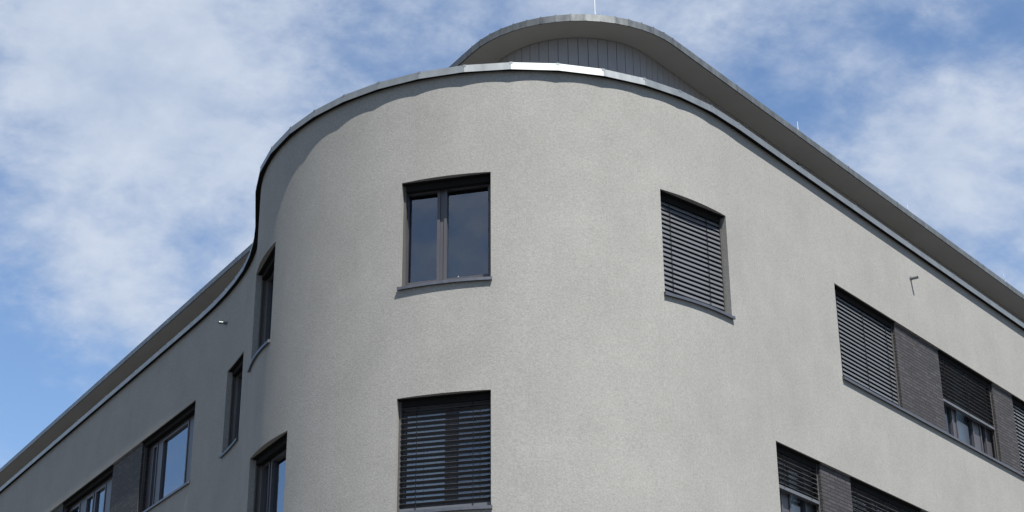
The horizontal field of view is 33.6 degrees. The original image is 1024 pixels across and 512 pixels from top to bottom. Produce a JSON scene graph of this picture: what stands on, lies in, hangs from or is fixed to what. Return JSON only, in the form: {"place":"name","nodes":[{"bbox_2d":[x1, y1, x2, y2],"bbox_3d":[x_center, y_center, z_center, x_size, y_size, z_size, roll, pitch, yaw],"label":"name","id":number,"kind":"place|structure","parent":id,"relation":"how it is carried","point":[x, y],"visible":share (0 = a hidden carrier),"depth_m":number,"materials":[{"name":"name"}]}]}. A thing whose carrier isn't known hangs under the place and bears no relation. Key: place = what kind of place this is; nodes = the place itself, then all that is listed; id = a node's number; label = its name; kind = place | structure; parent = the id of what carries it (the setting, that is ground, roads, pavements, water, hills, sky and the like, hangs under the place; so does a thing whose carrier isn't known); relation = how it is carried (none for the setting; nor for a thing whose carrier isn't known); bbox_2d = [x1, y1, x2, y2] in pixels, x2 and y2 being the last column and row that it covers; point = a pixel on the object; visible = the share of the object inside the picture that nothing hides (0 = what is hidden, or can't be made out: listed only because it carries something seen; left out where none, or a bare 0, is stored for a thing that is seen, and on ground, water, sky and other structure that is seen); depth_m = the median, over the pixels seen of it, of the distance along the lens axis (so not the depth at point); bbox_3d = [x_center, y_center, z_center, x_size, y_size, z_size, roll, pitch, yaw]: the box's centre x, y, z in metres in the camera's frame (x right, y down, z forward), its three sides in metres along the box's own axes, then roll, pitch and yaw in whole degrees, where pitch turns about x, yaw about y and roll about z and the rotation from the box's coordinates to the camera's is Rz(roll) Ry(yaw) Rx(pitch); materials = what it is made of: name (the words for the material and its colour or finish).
{"place":"outdoors","nodes":[
{"label":"outdoors","id":0,"kind":"place"},
{"bbox_2d":[0,0,1023,467],"label":"sky","id":1,"kind":"structure","parent":0,"point":[136,136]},
{"label":"road","id":2,"kind":"structure","parent":0,"visible":0},
{"bbox_2d":[0,0,1023,511],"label":"apartment building","id":3,"kind":"structure","parent":2,"relation":"on","point":[686,280],"depth_m":24.48,"materials":[{"name":"paint"}]},
{"bbox_2d":[62,465,113,511],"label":"window","id":4,"kind":"structure","parent":3,"relation":"in","point":[95,496],"depth_m":37.02,"materials":[{"name":"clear glass"}]},
{"bbox_2d":[139,401,195,511],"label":"window","id":5,"kind":"structure","parent":3,"relation":"in","point":[170,452],"depth_m":33.89,"materials":[{"name":"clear glass"}]},
{"bbox_2d":[219,353,243,457],"bbox_3d":[-4.822,2.643,29.914,0.316,1.648,1.145,10,-26,-21],"label":"window","id":6,"kind":"structure","parent":3,"relation":"in","point":[238,366],"depth_m":30.34,"materials":[{"name":"clear glass"}]},
{"bbox_2d":[247,246,274,372],"bbox_3d":[-3.711,0.800,25.857,0.357,1.648,1.354,9,-26,-19],"label":"window","id":7,"kind":"structure","parent":3,"relation":"in","point":[269,272],"depth_m":26.39,"materials":[{"name":"clear glass"}]},
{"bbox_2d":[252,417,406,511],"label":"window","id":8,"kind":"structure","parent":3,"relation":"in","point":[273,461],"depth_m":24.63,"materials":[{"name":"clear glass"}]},
{"bbox_2d":[397,173,491,289],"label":"window","id":9,"kind":"structure","parent":3,"relation":"in","point":[447,224],"depth_m":24.95,"materials":[{"name":"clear glass"}]},
{"bbox_2d":[397,390,491,511],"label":"window","id":10,"kind":"structure","parent":3,"relation":"in","point":[445,442],"depth_m":22.26,"materials":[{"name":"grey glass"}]},
{"bbox_2d":[660,190,735,319],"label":"window","id":11,"kind":"structure","parent":3,"relation":"in","point":[689,238],"depth_m":24.36,"materials":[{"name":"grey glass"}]},
{"bbox_2d":[776,442,820,511],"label":"window","id":12,"kind":"structure","parent":3,"relation":"in","point":[790,460],"depth_m":24.80,"materials":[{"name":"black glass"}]},
{"bbox_2d":[795,469,921,511],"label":"window","id":13,"kind":"structure","parent":3,"relation":"in","point":[865,498],"depth_m":26.57,"materials":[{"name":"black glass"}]},
{"bbox_2d":[834,285,899,405],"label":"window","id":14,"kind":"structure","parent":3,"relation":"in","point":[863,339],"depth_m":27.97,"materials":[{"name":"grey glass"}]},
{"bbox_2d":[938,350,998,460],"bbox_3d":[8.100,2.765,30.467,0.356,1.572,2.234,-19,-30,35],"label":"window","id":15,"kind":"structure","parent":3,"relation":"in","point":[965,399],"depth_m":30.64,"materials":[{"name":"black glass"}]},
{"bbox_2d":[1012,395,1023,473],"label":"window","id":16,"kind":"structure","parent":3,"relation":"in","point":[1018,405],"depth_m":32.35,"materials":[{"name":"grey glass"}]}
]}

